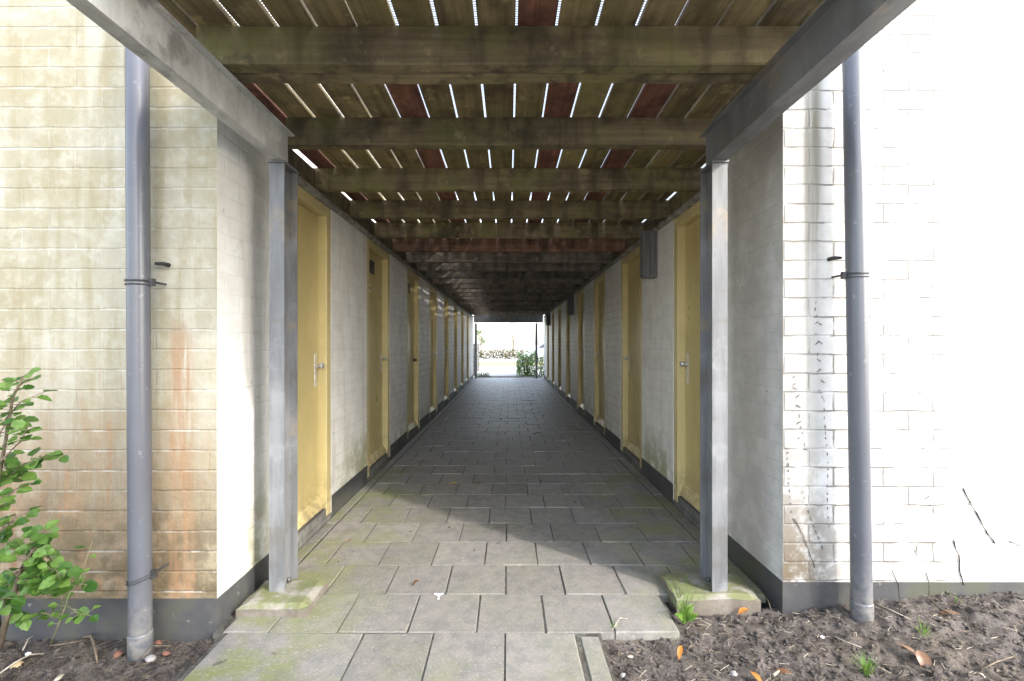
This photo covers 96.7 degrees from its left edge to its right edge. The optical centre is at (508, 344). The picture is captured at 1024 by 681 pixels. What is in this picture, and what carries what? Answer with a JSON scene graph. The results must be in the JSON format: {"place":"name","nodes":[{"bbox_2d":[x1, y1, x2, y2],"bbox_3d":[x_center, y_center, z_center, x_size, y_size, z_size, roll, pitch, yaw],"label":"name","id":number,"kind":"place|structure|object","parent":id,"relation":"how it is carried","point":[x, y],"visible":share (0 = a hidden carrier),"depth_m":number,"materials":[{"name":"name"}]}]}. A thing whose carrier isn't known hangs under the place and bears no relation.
{"place":"outdoors","nodes":[
{"label":"outdoors","id":0,"kind":"place"},
{"bbox_2d":[0,638,213,680],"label":"soil","id":1,"kind":"structure","parent":0,"point":[73,671],"depth_m":1.87,"materials":[{"name":"brown soil"}]},
{"bbox_2d":[10,661,24,668],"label":"leaf","id":2,"kind":"object","parent":1,"relation":"on","point":[17,664],"visible":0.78,"depth_m":1.83,"materials":[{"name":"beige plant"}]},
{"bbox_2d":[0,653,43,673],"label":"stick","id":3,"kind":"object","parent":1,"relation":"on","point":[2,671],"visible":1,"depth_m":1.82,"materials":[{"name":"beige wood"}]},
{"bbox_2d":[0,367,84,650],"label":"currant shrub","id":4,"kind":"object","parent":1,"relation":"on","point":[38,577],"visible":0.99,"depth_m":1.73,"materials":[{"name":"green plant"}]},
{"bbox_2d":[9,541,100,643],"bbox_3d":[-1.768,0.991,1.788,0.348,0.423,0.105,0,0,0],"label":"bramble sprout","id":5,"kind":"object","parent":1,"relation":"on","point":[24,622],"visible":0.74,"depth_m":1.79,"materials":[{"name":"green plant"}]},
{"bbox_2d":[53,674,64,680],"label":"wood chip","id":6,"kind":"object","parent":1,"relation":"on","point":[58,677],"visible":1,"depth_m":1.76,"materials":[{"name":"beige wood"}]},
{"bbox_2d":[49,636,93,646],"bbox_3d":[-1.879,1.288,1.978,0.176,0.006,0.029,0,0,-29],"label":"stick","id":7,"kind":"object","parent":1,"relation":"on","point":[68,643],"visible":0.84,"depth_m":1.96,"materials":[{"name":"wood"}]},
{"bbox_2d":[82,635,97,662],"bbox_3d":[-1.762,1.280,1.929,0.265,0.026,0.027,0,0,37],"label":"stick","id":8,"kind":"object","parent":1,"relation":"on","point":[93,643],"visible":1,"depth_m":1.93,"materials":[{"name":"brown wood"}]},
{"bbox_2d":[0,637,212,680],"bbox_3d":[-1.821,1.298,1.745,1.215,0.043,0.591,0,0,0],"label":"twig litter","id":9,"kind":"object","parent":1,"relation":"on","point":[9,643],"visible":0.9,"depth_m":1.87,"materials":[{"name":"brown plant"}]},
{"bbox_2d":[113,650,122,657],"bbox_3d":[-1.636,1.296,1.906,0.030,0.025,0.030,0,0,44],"label":"brick fragment","id":10,"kind":"object","parent":1,"relation":"on","point":[117,653],"visible":1,"depth_m":1.90,"materials":[{"name":"orange brick"}]},
{"bbox_2d":[144,653,156,662],"bbox_3d":[-1.478,1.297,1.877,0.040,0.026,0.031,0,0,15],"label":"stone","id":11,"kind":"object","parent":1,"relation":"on","point":[151,657],"visible":1,"depth_m":1.87,"materials":[{"name":"white stone"}]},
{"bbox_2d":[154,640,161,644],"bbox_3d":[-1.522,1.295,1.976,0.037,0.021,0.024,0,0,0],"label":"brick fragment","id":12,"kind":"object","parent":1,"relation":"on","point":[158,642],"visible":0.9,"depth_m":1.97,"materials":[{"name":"orange brick"}]},
{"bbox_2d":[162,651,170,655],"bbox_3d":[-1.434,1.296,1.909,0.034,0.018,0.022,0,0,-25],"label":"brick fragment","id":13,"kind":"object","parent":1,"relation":"on","point":[166,653],"visible":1,"depth_m":1.90,"materials":[{"name":"orange brick"}]},
{"bbox_2d":[178,376,765,680],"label":"paved path","id":14,"kind":"structure","parent":0,"point":[283,649],"depth_m":2.61,"materials":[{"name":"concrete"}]},
{"bbox_2d":[236,580,327,618],"bbox_3d":[-1.087,1.262,2.213,0.327,0.136,0.261,0,0,0],"label":"concrete footing","id":15,"kind":"object","parent":14,"relation":"on","point":[298,599],"visible":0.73,"depth_m":2.13,"materials":[{"name":"grey concrete"}]},
{"bbox_2d":[267,160,298,591],"bbox_3d":[-1.121,0.155,2.270,0.082,2.090,0.156,0,0,0],"label":"steel post","id":16,"kind":"object","parent":15,"relation":"on","point":[283,372],"visible":1,"depth_m":2.20,"materials":[{"name":"metal"}]},
{"bbox_2d":[66,0,294,161],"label":"steel beam","id":17,"kind":"structure","parent":16,"relation":"on","point":[156,35],"depth_m":1.55,"materials":[{"name":"grey metal"}]},
{"bbox_2d":[475,323,476,377],"bbox_3d":[-1.180,0.260,16.770,0.160,2.080,0.200,0,0,0],"label":"steel post","id":18,"kind":"object","parent":14,"relation":"on","point":[475,350],"visible":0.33,"depth_m":16.73,"materials":[{"name":"metal"}]},
{"bbox_2d":[336,386,647,561],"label":"path crumbs","id":19,"kind":"object","parent":14,"relation":"on","point":[541,469],"visible":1,"depth_m":4.53,"materials":[{"name":"soil"}]},
{"bbox_2d":[533,323,537,378],"bbox_3d":[1.030,0.260,16.770,0.260,2.080,0.240,0,0,0],"label":"steel post","id":20,"kind":"object","parent":14,"relation":"on","point":[536,350],"visible":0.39,"depth_m":16.73,"materials":[{"name":"metal"}]},
{"bbox_2d":[474,315,542,322],"bbox_3d":[0.000,-0.988,16.770,2.560,0.375,0.100,0,0,0],"label":"steel crossbeam","id":21,"kind":"object","parent":20,"relation":"on","point":[508,318],"visible":0.64,"depth_m":16.72,"materials":[{"name":"metal"}]},
{"bbox_2d":[659,573,760,615],"bbox_3d":[1.003,1.262,2.285,0.411,0.137,0.258,0,0,0],"label":"concrete footing","id":22,"kind":"object","parent":14,"relation":"on","point":[736,596],"visible":0.74,"depth_m":2.19,"materials":[{"name":"grey concrete"}]},
{"bbox_2d":[699,160,728,591],"bbox_3d":[1.022,0.155,2.270,0.082,2.090,0.156,0,0,0],"label":"steel post","id":23,"kind":"object","parent":22,"relation":"on","point":[713,372],"visible":1,"depth_m":2.20,"materials":[{"name":"metal"}]},
{"bbox_2d":[699,0,916,164],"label":"steel beam","id":24,"kind":"structure","parent":23,"relation":"on","point":[826,39],"depth_m":1.54,"materials":[{"name":"metal"}]},
{"bbox_2d":[473,366,543,377],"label":"pavement","id":25,"kind":"structure","parent":0,"point":[501,370],"depth_m":21.49,"materials":[{"name":"concrete"}]},
{"bbox_2d":[473,344,479,375],"bbox_3d":[-1.420,0.655,19.450,0.080,1.350,4.580,0,0,0],"label":"garden fence","id":26,"kind":"object","parent":25,"relation":"on","point":[478,357],"visible":0.36,"depth_m":20.73,"materials":[{"name":"grey"}]},
{"bbox_2d":[477,371,489,376],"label":"weed clump","id":27,"kind":"object","parent":25,"relation":"on","point":[484,375],"visible":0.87,"depth_m":17.72,"materials":[{"name":"green plant"}]},
{"bbox_2d":[515,348,534,375],"bbox_3d":[0.750,0.757,18.597,0.972,1.208,1.119,0,0,0],"label":"green shrub","id":28,"kind":"object","parent":25,"relation":"on","point":[528,362],"visible":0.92,"depth_m":18.41,"materials":[{"name":"green plant"}]},
{"bbox_2d":[538,352,543,375],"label":"green shrub","id":29,"kind":"object","parent":25,"relation":"on","point":[540,367],"visible":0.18,"depth_m":18.13,"materials":[{"name":"green plant"}]},
{"bbox_2d":[477,362,543,365],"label":"lawn","id":30,"kind":"structure","parent":0,"point":[497,363],"depth_m":30.25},
{"bbox_2d":[480,360,543,361],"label":"road","id":31,"kind":"structure","parent":0,"point":[500,360],"depth_m":35.93,"materials":[{"name":"asphalt"}]},
{"bbox_2d":[523,342,543,359],"bbox_3d":[3.325,0.545,36.200,4.250,1.530,1.700,0,0,0],"label":"parked car","id":32,"kind":"object","parent":31,"relation":"on","point":[541,347],"visible":0.15,"depth_m":35.38,"materials":[{"name":"silver metal"}]},
{"bbox_2d":[385,0,683,344],"label":"sky","id":33,"kind":"structure","parent":0,"point":[495,333],"materials":[{"name":"white"}]},
{"bbox_2d":[473,345,762,608],"bbox_3d":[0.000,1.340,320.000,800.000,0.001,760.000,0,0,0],"label":"ground","id":34,"kind":"structure","parent":0,"point":[496,347],"depth_m":148.44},
{"bbox_2d":[0,0,473,642],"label":"storage building","id":35,"kind":"structure","parent":34,"relation":"on","point":[384,354],"depth_m":2.01,"materials":[{"name":"brick"}]},
{"bbox_2d":[124,46,170,663],"bbox_3d":[-1.535,-0.345,1.939,0.165,3.411,0.115,0,0,-34],"label":"rain pipe","id":36,"kind":"object","parent":35,"relation":"attached to","point":[142,573],"visible":0.94,"depth_m":1.89,"materials":[{"name":"grey plastic"}]},
{"bbox_2d":[298,204,323,529],"bbox_3d":[-1.340,0.124,2.905,0.094,2.056,0.640,0,0,0],"label":"door","id":37,"kind":"structure","parent":35,"relation":"in","point":[309,502],"depth_m":3.06,"materials":[{"name":"yellow paint"}]},
{"bbox_2d":[369,251,386,466],"bbox_3d":[-1.340,0.124,4.545,0.094,2.056,0.640,0,0,0],"label":"door","id":38,"kind":"structure","parent":35,"relation":"in","point":[376,449],"depth_m":4.62,"materials":[{"name":"yellow paint"}]},
{"bbox_2d":[408,278,416,432],"bbox_3d":[-1.343,0.124,6.185,0.088,2.056,0.640,0,0,0],"label":"door","id":39,"kind":"structure","parent":35,"relation":"in","point":[412,423],"depth_m":6.27,"materials":[{"name":"yellow paint"}]},
{"bbox_2d":[430,292,435,412],"bbox_3d":[-1.340,0.124,7.825,0.094,2.056,0.640,0,0,0],"label":"door","id":40,"kind":"structure","parent":35,"relation":"in","point":[432,407],"depth_m":7.98,"materials":[{"name":"yellow paint"}]},
{"bbox_2d":[444,302,447,400],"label":"door","id":41,"kind":"structure","parent":35,"relation":"in","point":[445,396],"depth_m":9.61,"materials":[{"name":"yellow paint"}]},
{"bbox_2d":[454,308,456,391],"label":"door","id":42,"kind":"structure","parent":35,"relation":"in","point":[454,308],"depth_m":11.39,"materials":[{"name":"yellow paint"}]},
{"bbox_2d":[157,0,823,314],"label":"walkway deck","id":43,"kind":"structure","parent":35,"relation":"attached to","point":[693,69],"depth_m":2.30,"materials":[{"name":"brown wood"}]},
{"bbox_2d":[474,324,488,350],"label":"slender tree","id":44,"kind":"object","parent":34,"relation":"on","point":[481,339],"visible":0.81,"depth_m":49.95,"materials":[{"name":"green plant"}]},
{"bbox_2d":[477,347,543,358],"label":"hedge","id":45,"kind":"object","parent":34,"relation":"on","point":[505,355],"visible":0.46,"depth_m":40.81,"materials":[{"name":"brown plant"}]},
{"bbox_2d":[510,323,514,353],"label":"slender tree","id":46,"kind":"object","parent":34,"relation":"on","point":[512,336],"visible":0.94,"depth_m":51.95,"materials":[{"name":"beige plant"}]},
{"bbox_2d":[543,0,1023,614],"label":"storage building","id":47,"kind":"structure","parent":34,"relation":"on","point":[945,146],"depth_m":2.15,"materials":[{"name":"white brick"}]},
{"bbox_2d":[546,312,549,325],"bbox_3d":[1.232,-0.787,14.150,0.129,0.405,0.126,0,0,0],"label":"wall lamp box","id":48,"kind":"object","parent":47,"relation":"attached to","point":[547,318],"visible":0.99,"depth_m":14.09,"materials":[{"name":"black metal"}]},
{"bbox_2d":[567,315,569,397],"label":"door","id":49,"kind":"structure","parent":47,"relation":"in","point":[568,395],"depth_m":10.13,"materials":[{"name":"yellow paint"}]},
{"bbox_2d":[567,294,573,314],"bbox_3d":[1.232,-0.787,9.060,0.129,0.405,0.126,0,0,0],"label":"wall lamp box","id":50,"kind":"object","parent":47,"relation":"attached to","point":[570,304],"visible":1,"depth_m":9.00,"materials":[{"name":"grey metal"}]},
{"bbox_2d":[578,295,583,409],"bbox_3d":[1.350,0.124,8.190,0.094,2.056,0.660,0,0,0],"label":"door","id":51,"kind":"structure","parent":47,"relation":"in","point":[581,405],"depth_m":8.35,"materials":[{"name":"yellow paint"}]},
{"bbox_2d":[595,281,603,427],"bbox_3d":[1.350,0.124,6.515,0.094,2.056,0.660,0,0,0],"label":"door","id":52,"kind":"structure","parent":47,"relation":"in","point":[600,419],"depth_m":6.64,"materials":[{"name":"yellow paint"}]},
{"bbox_2d":[624,257,639,458],"bbox_3d":[1.350,0.124,4.840,0.094,2.056,0.660,0,0,0],"label":"door","id":53,"kind":"structure","parent":47,"relation":"in","point":[632,443],"depth_m":4.91,"materials":[{"name":"yellow paint"}]},
{"bbox_2d":[639,230,657,278],"bbox_3d":[1.232,-0.787,4.010,0.129,0.405,0.126,0,0,0],"label":"wall lamp box","id":54,"kind":"object","parent":47,"relation":"attached to","point":[648,254],"visible":1,"depth_m":3.96,"materials":[{"name":"grey metal"}]},
{"bbox_2d":[680,217,699,511],"bbox_3d":[1.350,0.124,3.165,0.094,2.056,0.660,0,0,0],"label":"door","id":55,"kind":"structure","parent":47,"relation":"in","point":[690,491],"depth_m":3.36,"materials":[{"name":"yellow paint"}]},
{"bbox_2d":[794,519,814,568],"bbox_3d":[1.395,0.939,2.146,0.102,0.236,0.004,0,0,0],"label":"dead ivy stem","id":56,"kind":"object","parent":47,"relation":"attached to","point":[806,544],"visible":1,"depth_m":2.15,"materials":[{"name":"wood"}]},
{"bbox_2d":[814,307,824,390],"bbox_3d":[1.469,0.027,2.146,0.054,0.458,0.004,0,0,0],"label":"dead ivy stem","id":57,"kind":"object","parent":47,"relation":"attached to","point":[817,342],"visible":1,"depth_m":2.15,"materials":[{"name":"brown plant"}]},
{"bbox_2d":[823,398,829,526],"bbox_3d":[1.500,0.557,2.146,0.030,0.610,0.004,0,0,0],"label":"dead ivy stem","id":58,"kind":"object","parent":47,"relation":"attached to","point":[827,455],"visible":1,"depth_m":2.15,"materials":[{"name":"brown plant"}]},
{"bbox_2d":[827,45,873,622],"bbox_3d":[1.559,-0.370,2.080,0.180,3.361,0.103,0,0,35],"label":"rain pipe","id":59,"kind":"object","parent":47,"relation":"attached to","point":[855,274],"visible":0.93,"depth_m":2.03,"materials":[{"name":"grey plastic"}]},
{"bbox_2d":[912,461,943,530],"bbox_3d":[1.979,0.714,2.146,0.153,0.336,0.004,0,0,0],"label":"dead ivy stem","id":60,"kind":"object","parent":47,"relation":"attached to","point":[925,490],"visible":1,"depth_m":2.15,"materials":[{"name":"brown plant"}]},
{"bbox_2d":[953,540,963,584],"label":"dead ivy stem","id":61,"kind":"object","parent":47,"relation":"attached to","point":[959,563],"visible":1,"depth_m":2.14,"materials":[{"name":"black wood"}]},
{"bbox_2d":[963,488,994,543],"bbox_3d":[2.220,0.809,2.146,0.154,0.264,0.008,0,0,0],"label":"dead ivy stem","id":62,"kind":"object","parent":47,"relation":"attached to","point":[970,502],"visible":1,"depth_m":2.15,"materials":[{"name":"wood"}]},
{"bbox_2d":[603,591,1023,680],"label":"soil","id":63,"kind":"structure","parent":0,"point":[966,616],"depth_m":1.91,"materials":[{"name":"brown soil"}]},
{"bbox_2d":[677,645,682,660],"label":"fallen leaf","id":64,"kind":"object","parent":63,"relation":"on","point":[679,650],"visible":1,"depth_m":1.86,"materials":[{"name":"orange plant"}]},
{"bbox_2d":[669,576,708,623],"bbox_3d":[0.804,1.186,2.083,0.220,0.172,0.263,0,0,0],"label":"grass tuft","id":65,"kind":"object","parent":63,"relation":"on","point":[685,614],"visible":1,"depth_m":2.07,"materials":[{"name":"green plant"}]},
{"bbox_2d":[730,670,737,675],"bbox_3d":[0.874,1.277,1.765,0.028,0.017,0.021,0,0,-15],"label":"stone","id":66,"kind":"object","parent":63,"relation":"on","point":[733,673],"visible":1,"depth_m":1.76,"materials":[{"name":"white stone"}]},
{"bbox_2d":[738,607,748,613],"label":"fallen leaf","id":67,"kind":"object","parent":63,"relation":"on","point":[742,610],"visible":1,"depth_m":2.13,"materials":[{"name":"orange plant"}]},
{"bbox_2d":[750,671,761,680],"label":"fallen leaf","id":68,"kind":"object","parent":63,"relation":"on","point":[757,676],"visible":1,"depth_m":1.72,"materials":[{"name":"orange plant"}]},
{"bbox_2d":[773,668,791,673],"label":"fallen leaf","id":69,"kind":"object","parent":63,"relation":"on","point":[783,670],"visible":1,"depth_m":1.75,"materials":[{"name":"brown plant"}]},
{"bbox_2d":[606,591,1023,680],"bbox_3d":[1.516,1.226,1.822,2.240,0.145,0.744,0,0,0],"label":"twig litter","id":70,"kind":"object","parent":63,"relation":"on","point":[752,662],"visible":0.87,"depth_m":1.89,"materials":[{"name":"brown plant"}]},
{"bbox_2d":[850,648,881,676],"bbox_3d":[1.391,1.243,1.766,0.133,0.074,0.106,0,0,-22],"label":"grass tuft","id":71,"kind":"object","parent":63,"relation":"on","point":[863,663],"visible":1,"depth_m":1.77,"materials":[{"name":"green plant"}]},
{"bbox_2d":[875,603,908,618],"bbox_3d":[1.746,1.212,2.068,0.010,0.005,0.133,0,0,-26],"label":"stick","id":72,"kind":"object","parent":63,"relation":"on","point":[889,609],"visible":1,"depth_m":2.08,"materials":[{"name":"grey wood"}]},
{"bbox_2d":[898,644,915,655],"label":"fallen leaf","id":73,"kind":"object","parent":63,"relation":"on","point":[911,650],"visible":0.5,"depth_m":1.83,"materials":[{"name":"brown plant"}]},
{"bbox_2d":[916,650,931,666],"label":"fallen leaf","id":74,"kind":"object","parent":63,"relation":"on","point":[923,658],"visible":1,"depth_m":1.78,"materials":[{"name":"brown plant"}]},
{"bbox_2d":[916,620,932,636],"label":"grass tuft","id":75,"kind":"object","parent":63,"relation":"on","point":[925,631],"visible":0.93,"depth_m":1.93,"materials":[{"name":"green plant"}]},
{"bbox_2d":[903,661,945,678],"bbox_3d":[1.601,1.252,1.753,0.007,0.006,0.123,0,0,-40],"label":"stick","id":76,"kind":"object","parent":63,"relation":"on","point":[919,667],"visible":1,"depth_m":1.77,"materials":[{"name":"wood"}]},
{"bbox_2d":[930,599,951,613],"bbox_3d":[1.960,1.193,2.072,0.019,0.007,0.113,0,0,6],"label":"stick","id":77,"kind":"object","parent":63,"relation":"on","point":[933,602],"visible":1,"depth_m":2.07,"materials":[{"name":"brown wood"}]},
{"bbox_2d":[940,609,960,615],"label":"fallen leaf","id":78,"kind":"object","parent":63,"relation":"on","point":[942,612],"visible":0.65,"depth_m":2.03,"materials":[{"name":"brown plant"}]},
{"bbox_2d":[981,656,1017,669],"bbox_3d":[1.912,1.234,1.766,0.217,0.022,0.016,0,0,-12],"label":"stick","id":79,"kind":"object","parent":63,"relation":"on","point":[985,667],"visible":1,"depth_m":1.76,"materials":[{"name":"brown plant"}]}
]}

